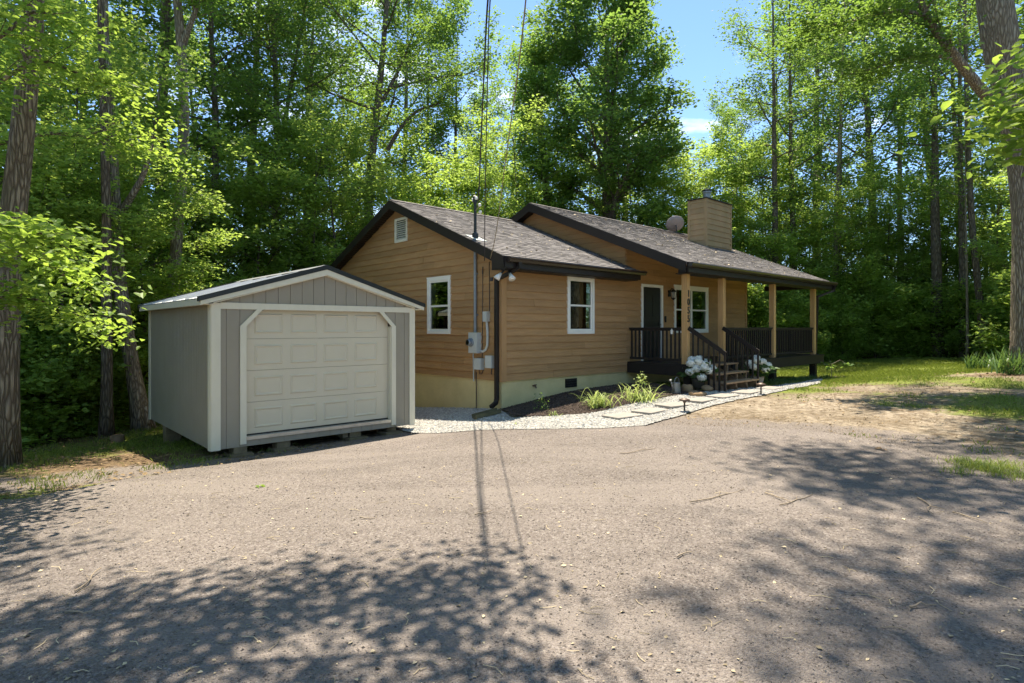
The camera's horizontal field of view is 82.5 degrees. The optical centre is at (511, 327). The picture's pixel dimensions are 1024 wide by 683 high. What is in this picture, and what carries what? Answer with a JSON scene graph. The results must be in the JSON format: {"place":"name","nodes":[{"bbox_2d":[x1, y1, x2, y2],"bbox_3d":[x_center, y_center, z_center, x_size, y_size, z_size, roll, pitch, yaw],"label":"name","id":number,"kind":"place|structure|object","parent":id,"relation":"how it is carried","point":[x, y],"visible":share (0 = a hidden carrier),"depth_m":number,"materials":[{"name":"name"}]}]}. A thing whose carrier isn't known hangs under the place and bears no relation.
{"place":"outdoors","nodes":[
{"label":"outdoors","id":0,"kind":"place"},
{"bbox_2d":[0,425,1023,682],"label":"driveway","id":1,"kind":"structure","parent":0,"point":[482,461],"depth_m":4.21,"materials":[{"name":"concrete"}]},
{"bbox_2d":[0,430,1023,682],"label":"driveway litter","id":2,"kind":"object","parent":1,"relation":"on","point":[524,576],"visible":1,"depth_m":3.60,"materials":[{"name":"brown plant"}]},
{"bbox_2d":[936,458,1023,481],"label":"grass tuft","id":3,"kind":"object","parent":1,"relation":"on","point":[998,472],"visible":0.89,"depth_m":6.45,"materials":[{"name":"green plant"}]},
{"bbox_2d":[0,352,1023,499],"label":"ground","id":4,"kind":"structure","parent":0,"point":[763,410],"depth_m":9.99,"materials":[{"name":"soil"}]},
{"bbox_2d":[0,0,44,467],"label":"oak tree","id":5,"kind":"object","parent":4,"relation":"on","point":[18,169],"visible":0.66,"depth_m":8.70,"materials":[{"name":"brown plant"}]},
{"bbox_2d":[20,319,93,448],"bbox_3d":[-9.931,1.225,11.017,3.343,2.948,3.220,0,0,-4],"label":"edge shrub","id":6,"kind":"object","parent":4,"relation":"on","point":[33,378],"visible":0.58,"depth_m":11.25,"materials":[{"name":"green plant"}]},
{"bbox_2d":[0,37,122,398],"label":"understory tree","id":7,"kind":"object","parent":4,"relation":"on","point":[43,157],"visible":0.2,"depth_m":11.92,"materials":[{"name":"green plant"}]},
{"bbox_2d":[20,274,129,438],"bbox_3d":[-10.023,0.754,12.147,3.324,3.621,3.303,0,0,30],"label":"edge shrub","id":8,"kind":"object","parent":4,"relation":"on","point":[76,389],"visible":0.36,"depth_m":11.81,"materials":[{"name":"green plant"}]},
{"bbox_2d":[20,304,147,435],"bbox_3d":[-10.001,1.136,13.490,3.806,3.355,3.663,0,0,7],"label":"edge shrub","id":9,"kind":"object","parent":4,"relation":"on","point":[121,363],"visible":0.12,"depth_m":12.98,"materials":[{"name":"green plant"}]},
{"bbox_2d":[0,128,174,436],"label":"understory tree","id":10,"kind":"object","parent":4,"relation":"on","point":[140,240],"visible":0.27,"depth_m":12.48,"materials":[{"name":"green plant"}]},
{"bbox_2d":[0,0,174,306],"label":"understory tree","id":11,"kind":"object","parent":4,"relation":"on","point":[53,31],"visible":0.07,"depth_m":16.13,"materials":[{"name":"green plant"}]},
{"bbox_2d":[0,0,205,353],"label":"beech tree","id":12,"kind":"object","parent":4,"relation":"on","point":[21,230],"visible":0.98,"depth_m":7.30,"materials":[{"name":"green plant"}]},
{"bbox_2d":[97,0,115,437],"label":"ivy tree","id":13,"kind":"object","parent":4,"relation":"on","point":[106,424],"visible":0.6,"depth_m":12.14,"materials":[{"name":"brown plant"}]},
{"bbox_2d":[0,0,217,419],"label":"understory tree","id":14,"kind":"object","parent":4,"relation":"on","point":[128,66],"visible":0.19,"depth_m":13.30,"materials":[{"name":"green plant"}]},
{"bbox_2d":[29,117,249,409],"bbox_3d":[-9.531,-1.325,15.063,4.827,7.770,4.660,0,0,-10],"label":"understory tree","id":15,"kind":"object","parent":4,"relation":"on","point":[191,208],"visible":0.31,"depth_m":14.38,"materials":[{"name":"green plant"}]},
{"bbox_2d":[98,0,208,431],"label":"hickory tree","id":16,"kind":"object","parent":4,"relation":"on","point":[138,406],"visible":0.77,"depth_m":12.84,"materials":[{"name":"green plant"}]},
{"bbox_2d":[45,0,286,267],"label":"woodland tree","id":17,"kind":"object","parent":4,"relation":"on","point":[228,115],"visible":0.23,"depth_m":22.19,"materials":[{"name":"green plant"}]},
{"bbox_2d":[0,422,336,499],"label":"bank grass","id":18,"kind":"structure","parent":4,"relation":"on","point":[130,443],"depth_m":9.93,"materials":[{"name":"green plant"}]},
{"bbox_2d":[71,0,271,265],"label":"woodland tree","id":19,"kind":"object","parent":4,"relation":"on","point":[186,16],"visible":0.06,"depth_m":29.91,"materials":[{"name":"green plant"}]},
{"bbox_2d":[100,149,276,293],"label":"understory tree","id":20,"kind":"object","parent":4,"relation":"on","point":[235,245],"visible":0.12,"depth_m":18.73,"materials":[{"name":"green plant"}]},
{"bbox_2d":[167,0,261,297],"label":"shagbark tree","id":21,"kind":"object","parent":4,"relation":"on","point":[182,35],"visible":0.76,"depth_m":15.88,"materials":[{"name":"brown plant"}]},
{"bbox_2d":[108,0,326,261],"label":"dark slim tree","id":22,"kind":"object","parent":4,"relation":"on","point":[213,95],"visible":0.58,"depth_m":21.89,"materials":[{"name":"green plant"}]},
{"bbox_2d":[159,189,282,287],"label":"understory tree","id":23,"kind":"object","parent":4,"relation":"on","point":[211,224],"visible":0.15,"depth_m":20.29,"materials":[{"name":"green plant"}]},
{"bbox_2d":[168,0,322,264],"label":"woodland tree","id":24,"kind":"object","parent":4,"relation":"on","point":[219,58],"visible":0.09,"depth_m":27.82,"materials":[{"name":"green plant"}]},
{"bbox_2d":[141,97,352,287],"bbox_3d":[-9.425,-2.664,20.933,6.777,10.977,6.575,0,0,38],"label":"understory tree","id":25,"kind":"object","parent":4,"relation":"on","point":[226,147],"visible":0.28,"depth_m":20.21,"materials":[{"name":"green plant"}]},
{"bbox_2d":[186,103,336,278],"bbox_3d":[-12.023,-3.222,26.322,7.864,12.654,7.646,2,1,16],"label":"understory tree","id":26,"kind":"object","parent":4,"relation":"on","point":[207,160],"visible":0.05,"depth_m":24.77,"materials":[{"name":"green plant"}]},
{"bbox_2d":[137,265,425,457],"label":"garage shed","id":27,"kind":"structure","parent":4,"relation":"on","point":[279,361],"depth_m":10.20,"materials":[{"name":"paint"}]},
{"bbox_2d":[247,310,387,433],"bbox_3d":[-3.369,0.709,10.352,2.640,2.028,0.050,0,0,-42],"label":"garage door","id":28,"kind":"structure","parent":27,"relation":"in","point":[321,340],"depth_m":10.25,"materials":[{"name":"paint"}]},
{"bbox_2d":[182,0,389,271],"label":"forked tree","id":29,"kind":"object","parent":4,"relation":"on","point":[332,53],"visible":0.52,"depth_m":22.68,"materials":[{"name":"green plant"}]},
{"bbox_2d":[206,0,375,219],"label":"woodland tree","id":30,"kind":"object","parent":4,"relation":"on","point":[356,9],"visible":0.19,"depth_m":31.81,"materials":[{"name":"green plant"}]},
{"bbox_2d":[229,0,373,213],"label":"woodland tree","id":31,"kind":"object","parent":4,"relation":"on","point":[321,32],"visible":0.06,"depth_m":36.54,"materials":[{"name":"green plant"}]},
{"bbox_2d":[212,100,402,277],"bbox_3d":[-7.450,-2.768,21.989,7.002,11.036,6.967,0,-2,7],"label":"understory tree","id":32,"kind":"object","parent":4,"relation":"on","point":[347,190],"visible":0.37,"depth_m":20.64,"materials":[{"name":"green plant"}]},
{"bbox_2d":[282,211,375,267],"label":"understory tree","id":33,"kind":"object","parent":4,"relation":"on","point":[342,241],"visible":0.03,"depth_m":23.81,"materials":[{"name":"green plant"}]},
{"bbox_2d":[238,83,423,275],"bbox_3d":[-7.141,-3.042,23.120,7.168,11.534,6.969,-1,-1,-38],"label":"understory tree","id":34,"kind":"object","parent":4,"relation":"on","point":[355,131],"visible":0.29,"depth_m":21.77,"materials":[{"name":"green plant"}]},
{"bbox_2d":[290,3,400,224],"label":"woodland tree","id":35,"kind":"object","parent":4,"relation":"on","point":[367,58],"visible":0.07,"depth_m":39.29,"materials":[{"name":"green plant"}]},
{"bbox_2d":[243,0,517,219],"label":"spreading tree","id":36,"kind":"object","parent":4,"relation":"on","point":[379,97],"visible":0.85,"depth_m":24.50,"materials":[{"name":"green plant"}]},
{"bbox_2d":[318,108,474,257],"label":"understory tree","id":37,"kind":"object","parent":4,"relation":"on","point":[416,197],"visible":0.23,"depth_m":26.66,"materials":[{"name":"green plant"}]},
{"bbox_2d":[342,0,474,205],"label":"woodland tree","id":38,"kind":"object","parent":4,"relation":"on","point":[397,26],"visible":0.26,"depth_m":35.49,"materials":[{"name":"green plant"}]},
{"bbox_2d":[373,0,473,203],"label":"woodland tree","id":39,"kind":"object","parent":4,"relation":"on","point":[424,93],"visible":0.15,"depth_m":36.91,"materials":[{"name":"green plant"}]},
{"bbox_2d":[409,0,514,214],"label":"woodland tree","id":40,"kind":"object","parent":4,"relation":"on","point":[491,34],"visible":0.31,"depth_m":36.37,"materials":[{"name":"green plant"}]},
{"bbox_2d":[426,161,526,217],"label":"understory tree","id":41,"kind":"object","parent":4,"relation":"on","point":[509,209],"visible":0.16,"depth_m":26.82,"materials":[{"name":"green plant"}]},
{"bbox_2d":[445,81,508,216],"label":"woodland tree","id":42,"kind":"object","parent":4,"relation":"on","point":[475,100],"visible":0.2,"depth_m":38.08,"materials":[{"name":"green plant"}]},
{"bbox_2d":[424,137,553,218],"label":"understory tree","id":43,"kind":"object","parent":4,"relation":"on","point":[469,169],"visible":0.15,"depth_m":30.60,"materials":[{"name":"green plant"}]},
{"bbox_2d":[0,33,1010,285],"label":"distant woods","id":44,"kind":"object","parent":4,"relation":"on","point":[1000,185],"depth_m":34.52,"materials":[{"name":"green plant"}]},
{"bbox_2d":[0,371,1023,498],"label":"fallen leaves","id":45,"kind":"object","parent":4,"relation":"on","point":[258,455],"visible":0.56,"depth_m":9.89,"materials":[{"name":"brown plant"}]},
{"bbox_2d":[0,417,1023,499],"bbox_3d":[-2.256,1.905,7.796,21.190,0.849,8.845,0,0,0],"label":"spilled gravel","id":46,"kind":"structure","parent":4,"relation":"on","point":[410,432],"depth_m":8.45,"materials":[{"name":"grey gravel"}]},
{"bbox_2d":[436,93,598,217],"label":"understory tree","id":47,"kind":"object","parent":4,"relation":"on","point":[495,153],"visible":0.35,"depth_m":27.94,"materials":[{"name":"green plant"}]},
{"bbox_2d":[474,30,561,208],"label":"woodland tree","id":48,"kind":"object","parent":4,"relation":"on","point":[496,95],"visible":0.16,"depth_m":49.60,"materials":[{"name":"green plant"}]},
{"bbox_2d":[502,25,591,208],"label":"roofline tree","id":49,"kind":"object","parent":4,"relation":"on","point":[538,59],"visible":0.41,"depth_m":30.14,"materials":[{"name":"green plant"}]},
{"bbox_2d":[330,189,837,408],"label":"brown house","id":50,"kind":"structure","parent":4,"relation":"on","point":[513,323],"depth_m":14.78,"materials":[{"name":"brown wood"}]},
{"bbox_2d":[426,275,450,333],"bbox_3d":[-1.761,-0.553,14.173,0.088,1.390,0.981,0,0,-42],"label":"window","id":51,"kind":"structure","parent":50,"relation":"in","point":[438,288],"depth_m":14.23,"materials":[{"name":"white plastic"}]},
{"bbox_2d":[567,276,594,333],"bbox_3d":[1.665,-0.563,14.214,1.012,1.409,0.088,0,0,-42],"label":"window","id":52,"kind":"structure","parent":50,"relation":"in","point":[580,291],"depth_m":14.27,"materials":[{"name":"white plastic"}]},
{"bbox_2d":[641,284,662,360],"bbox_3d":[3.902,-0.157,16.229,1.036,2.095,0.124,0,0,-42],"label":"door","id":53,"kind":"structure","parent":50,"relation":"in","point":[651,298],"depth_m":16.27,"materials":[{"name":"paint"}]},
{"bbox_2d":[674,285,708,332],"bbox_3d":[5.414,-0.557,17.645,1.944,1.409,0.088,0,0,-42],"label":"window","id":54,"kind":"structure","parent":50,"relation":"in","point":[699,296],"depth_m":17.90,"materials":[{"name":"white plastic"}]},
{"bbox_2d":[518,0,701,230],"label":"oak tree","id":55,"kind":"object","parent":4,"relation":"on","point":[628,19],"visible":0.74,"depth_m":28.28,"materials":[{"name":"green plant"}]},
{"bbox_2d":[562,97,695,229],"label":"understory tree","id":56,"kind":"object","parent":4,"relation":"on","point":[654,191],"visible":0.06,"depth_m":32.55,"materials":[{"name":"green plant"}]},
{"bbox_2d":[573,125,717,232],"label":"understory tree","id":57,"kind":"object","parent":4,"relation":"on","point":[584,177],"visible":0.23,"depth_m":28.78,"materials":[{"name":"green plant"}]},
{"bbox_2d":[672,355,717,388],"bbox_3d":[4.454,1.060,14.050,1.036,0.818,1.144,0,0,35],"label":"hydrangea pot","id":58,"kind":"object","parent":4,"relation":"on","point":[697,365],"visible":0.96,"depth_m":13.90,"materials":[{"name":"white plant"}]},
{"bbox_2d":[648,127,769,250],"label":"understory tree","id":59,"kind":"object","parent":4,"relation":"on","point":[687,158],"visible":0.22,"depth_m":29.76,"materials":[{"name":"green plant"}]},
{"bbox_2d":[673,121,819,297],"bbox_3d":[12.491,-4.508,31.664,7.698,12.740,7.917,0,-1,-7],"label":"understory tree","id":60,"kind":"object","parent":4,"relation":"on","point":[763,170],"visible":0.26,"depth_m":30.05,"materials":[{"name":"green plant"}]},
{"bbox_2d":[713,88,782,231],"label":"woodland tree","id":61,"kind":"object","parent":4,"relation":"on","point":[726,113],"visible":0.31,"depth_m":39.03,"materials":[{"name":"green plant"}]},
{"bbox_2d":[713,0,825,223],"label":"woodland tree","id":62,"kind":"object","parent":4,"relation":"on","point":[776,16],"visible":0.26,"depth_m":38.83,"materials":[{"name":"green plant"}]},
{"bbox_2d":[702,134,839,298],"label":"understory tree","id":63,"kind":"object","parent":4,"relation":"on","point":[784,160],"visible":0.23,"depth_m":30.17,"materials":[{"name":"green plant"}]},
{"bbox_2d":[747,283,807,351],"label":"edge shrub","id":64,"kind":"object","parent":4,"relation":"on","point":[757,293],"visible":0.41,"depth_m":26.50,"materials":[{"name":"green plant"}]},
{"bbox_2d":[700,0,862,263],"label":"lawn edge tree","id":65,"kind":"object","parent":4,"relation":"on","point":[773,145],"visible":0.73,"depth_m":28.91,"materials":[{"name":"green plant"}]},
{"bbox_2d":[742,227,821,330],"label":"understory tree","id":66,"kind":"object","parent":4,"relation":"on","point":[791,250],"visible":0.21,"depth_m":27.93,"materials":[{"name":"green plant"}]},
{"bbox_2d":[732,177,859,328],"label":"understory tree","id":67,"kind":"object","parent":4,"relation":"on","point":[823,233],"visible":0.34,"depth_m":28.38,"materials":[{"name":"green plant"}]},
{"bbox_2d":[718,0,883,269],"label":"lawn edge tree","id":68,"kind":"object","parent":4,"relation":"on","point":[791,79],"visible":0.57,"depth_m":29.79,"materials":[{"name":"green plant"}]},
{"bbox_2d":[776,304,839,362],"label":"edge shrub","id":69,"kind":"object","parent":4,"relation":"on","point":[825,340],"visible":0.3,"depth_m":26.38,"materials":[{"name":"green plant"}]},
{"bbox_2d":[749,0,873,257],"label":"woodland tree","id":70,"kind":"object","parent":4,"relation":"on","point":[834,169],"visible":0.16,"depth_m":41.78,"materials":[{"name":"green plant"}]},
{"bbox_2d":[791,269,874,360],"bbox_3d":[15.737,-0.551,28.938,4.424,4.883,4.363,0,0,0],"label":"edge shrub","id":71,"kind":"object","parent":4,"relation":"on","point":[834,303],"visible":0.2,"depth_m":27.63,"materials":[{"name":"green plant"}]},
{"bbox_2d":[650,356,1023,474],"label":"lawn grass","id":72,"kind":"structure","parent":4,"relation":"on","point":[890,372],"depth_m":17.57,"materials":[{"name":"green plant"}]},
{"bbox_2d":[767,0,921,276],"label":"woodland tree","id":73,"kind":"object","parent":4,"relation":"on","point":[849,180],"visible":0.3,"depth_m":34.72,"materials":[{"name":"green plant"}]},
{"bbox_2d":[771,0,921,352],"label":"lawn edge tree","id":74,"kind":"object","parent":4,"relation":"on","point":[866,150],"visible":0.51,"depth_m":29.62,"materials":[{"name":"green plant"}]},
{"bbox_2d":[820,305,880,360],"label":"edge shrub","id":75,"kind":"object","parent":4,"relation":"on","point":[845,356],"visible":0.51,"depth_m":27.29,"materials":[{"name":"green plant"}]},
{"bbox_2d":[797,171,911,354],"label":"understory tree","id":76,"kind":"object","parent":4,"relation":"on","point":[856,193],"visible":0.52,"depth_m":28.11,"materials":[{"name":"green plant"}]},
{"bbox_2d":[796,180,915,337],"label":"understory tree","id":77,"kind":"object","parent":4,"relation":"on","point":[895,240],"visible":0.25,"depth_m":29.22,"materials":[{"name":"green plant"}]},
{"bbox_2d":[809,262,919,358],"bbox_3d":[16.761,-0.772,28.623,5.736,4.915,6.298,-2,0,-29],"label":"edge shrub","id":78,"kind":"object","parent":4,"relation":"on","point":[899,290],"visible":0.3,"depth_m":27.43,"materials":[{"name":"green plant"}]},
{"bbox_2d":[788,0,976,272],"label":"woodland tree","id":79,"kind":"object","parent":4,"relation":"on","point":[873,113],"visible":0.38,"depth_m":34.20,"materials":[{"name":"green plant"}]},
{"bbox_2d":[835,260,931,357],"bbox_3d":[17.537,-0.685,28.365,4.443,4.937,4.500,0,0,16],"label":"edge shrub","id":80,"kind":"object","parent":4,"relation":"on","point":[889,324],"visible":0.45,"depth_m":27.17,"materials":[{"name":"green plant"}]},
{"bbox_2d":[825,159,957,355],"bbox_3d":[19.018,-3.441,29.648,6.037,9.991,6.208,2,-3,-36],"label":"understory tree","id":81,"kind":"object","parent":4,"relation":"on","point":[897,187],"visible":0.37,"depth_m":28.87,"materials":[{"name":"green plant"}]},
{"bbox_2d":[766,0,1023,373],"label":"edge oak","id":82,"kind":"object","parent":4,"relation":"on","point":[997,20],"visible":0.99,"depth_m":13.85,"materials":[{"name":"green plant"}]},
{"bbox_2d":[841,176,968,284],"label":"understory tree","id":83,"kind":"object","parent":4,"relation":"on","point":[911,224],"visible":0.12,"depth_m":29.71,"materials":[{"name":"green plant"}]},
{"bbox_2d":[842,0,974,273],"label":"woodland tree","id":84,"kind":"object","parent":4,"relation":"on","point":[899,166],"visible":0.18,"depth_m":38.20,"materials":[{"name":"green plant"}]},
{"bbox_2d":[862,237,956,292],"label":"understory tree","id":85,"kind":"object","parent":4,"relation":"on","point":[902,258],"visible":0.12,"depth_m":28.77,"materials":[{"name":"green plant"}]},
{"bbox_2d":[840,0,983,357],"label":"lawn edge tree","id":86,"kind":"object","parent":4,"relation":"on","point":[936,254],"visible":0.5,"depth_m":26.91,"materials":[{"name":"green plant"}]},
{"bbox_2d":[870,280,953,356],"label":"edge shrub","id":87,"kind":"object","parent":4,"relation":"on","point":[918,318],"visible":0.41,"depth_m":26.93,"materials":[{"name":"green plant"}]},
{"bbox_2d":[856,1,989,227],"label":"woodland tree","id":88,"kind":"object","parent":4,"relation":"on","point":[918,163],"visible":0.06,"depth_m":39.71,"materials":[{"name":"green plant"}]},
{"bbox_2d":[868,0,999,357],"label":"lawn edge tree","id":89,"kind":"object","parent":4,"relation":"on","point":[961,233],"visible":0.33,"depth_m":25.98,"materials":[{"name":"green plant"}]},
{"bbox_2d":[897,288,976,356],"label":"edge shrub","id":90,"kind":"object","parent":4,"relation":"on","point":[948,309],"visible":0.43,"depth_m":26.44,"materials":[{"name":"green plant"}]},
{"bbox_2d":[889,258,987,356],"bbox_3d":[20.668,-0.916,28.306,4.730,5.193,4.615,0,0,5],"label":"edge shrub","id":91,"kind":"object","parent":4,"relation":"on","point":[930,284],"visible":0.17,"depth_m":27.79,"materials":[{"name":"green plant"}]},
{"bbox_2d":[885,1,1003,246],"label":"woodland tree","id":92,"kind":"object","parent":4,"relation":"on","point":[946,133],"visible":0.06,"depth_m":35.41,"materials":[{"name":"green plant"}]},
{"bbox_2d":[891,207,1003,288],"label":"understory tree","id":93,"kind":"object","parent":4,"relation":"on","point":[954,240],"visible":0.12,"depth_m":28.39,"materials":[{"name":"green plant"}]},
{"bbox_2d":[873,0,1023,358],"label":"lawn edge tree","id":94,"kind":"object","parent":4,"relation":"on","point":[972,234],"visible":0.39,"depth_m":23.96,"materials":[{"name":"green plant"}]},
{"bbox_2d":[888,156,1010,277],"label":"understory tree","id":95,"kind":"object","parent":4,"relation":"on","point":[949,220],"visible":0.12,"depth_m":29.40,"materials":[{"name":"green plant"}]},
{"bbox_2d":[905,80,1009,358],"bbox_3d":[18.759,-4.472,23.869,4.164,11.872,4.616,0,0,0],"label":"lawn edge tree","id":96,"kind":"object","parent":4,"relation":"on","point":[944,186],"visible":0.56,"depth_m":24.01,"materials":[{"name":"green plant"}]},
{"bbox_2d":[895,34,1023,178],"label":"maple tree","id":97,"kind":"object","parent":4,"relation":"on","point":[1014,116],"visible":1,"depth_m":5.81,"materials":[{"name":"green plant"}]},
{"bbox_2d":[928,154,1010,313],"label":"understory tree","id":98,"kind":"object","parent":4,"relation":"on","point":[987,193],"visible":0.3,"depth_m":26.13,"materials":[{"name":"green plant"}]},
{"bbox_2d":[930,272,1010,355],"bbox_3d":[20.691,-0.425,25.690,3.523,3.867,3.493,0,0,-2],"label":"edge shrub","id":99,"kind":"object","parent":4,"relation":"on","point":[963,297],"visible":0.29,"depth_m":25.70,"materials":[{"name":"green plant"}]},
{"bbox_2d":[960,223,1010,335],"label":"understory tree","id":100,"kind":"object","parent":4,"relation":"on","point":[991,252],"visible":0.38,"depth_m":22.86,"materials":[{"name":"green plant"}]},
{"bbox_2d":[964,209,1010,351],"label":"edge shrub","id":101,"kind":"object","parent":4,"relation":"on","point":[1003,300],"visible":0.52,"depth_m":20.90,"materials":[{"name":"green plant"}]},
{"bbox_2d":[2,0,1023,283],"label":"sky","id":102,"kind":"structure","parent":0,"point":[694,20],"materials":[{"name":"blue"}]},
{"bbox_2d":[396,378,822,432],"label":"gravel path","id":103,"kind":"structure","parent":0,"point":[513,417],"depth_m":11.15,"materials":[{"name":"grey gravel"}]},
{"bbox_2d":[500,382,719,415],"bbox_3d":[2.057,1.566,12.790,5.118,0.336,2.764,0,0,-41],"label":"mulch bed","id":104,"kind":"object","parent":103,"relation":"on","point":[572,401],"visible":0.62,"depth_m":12.24,"materials":[{"name":"brown wood"}]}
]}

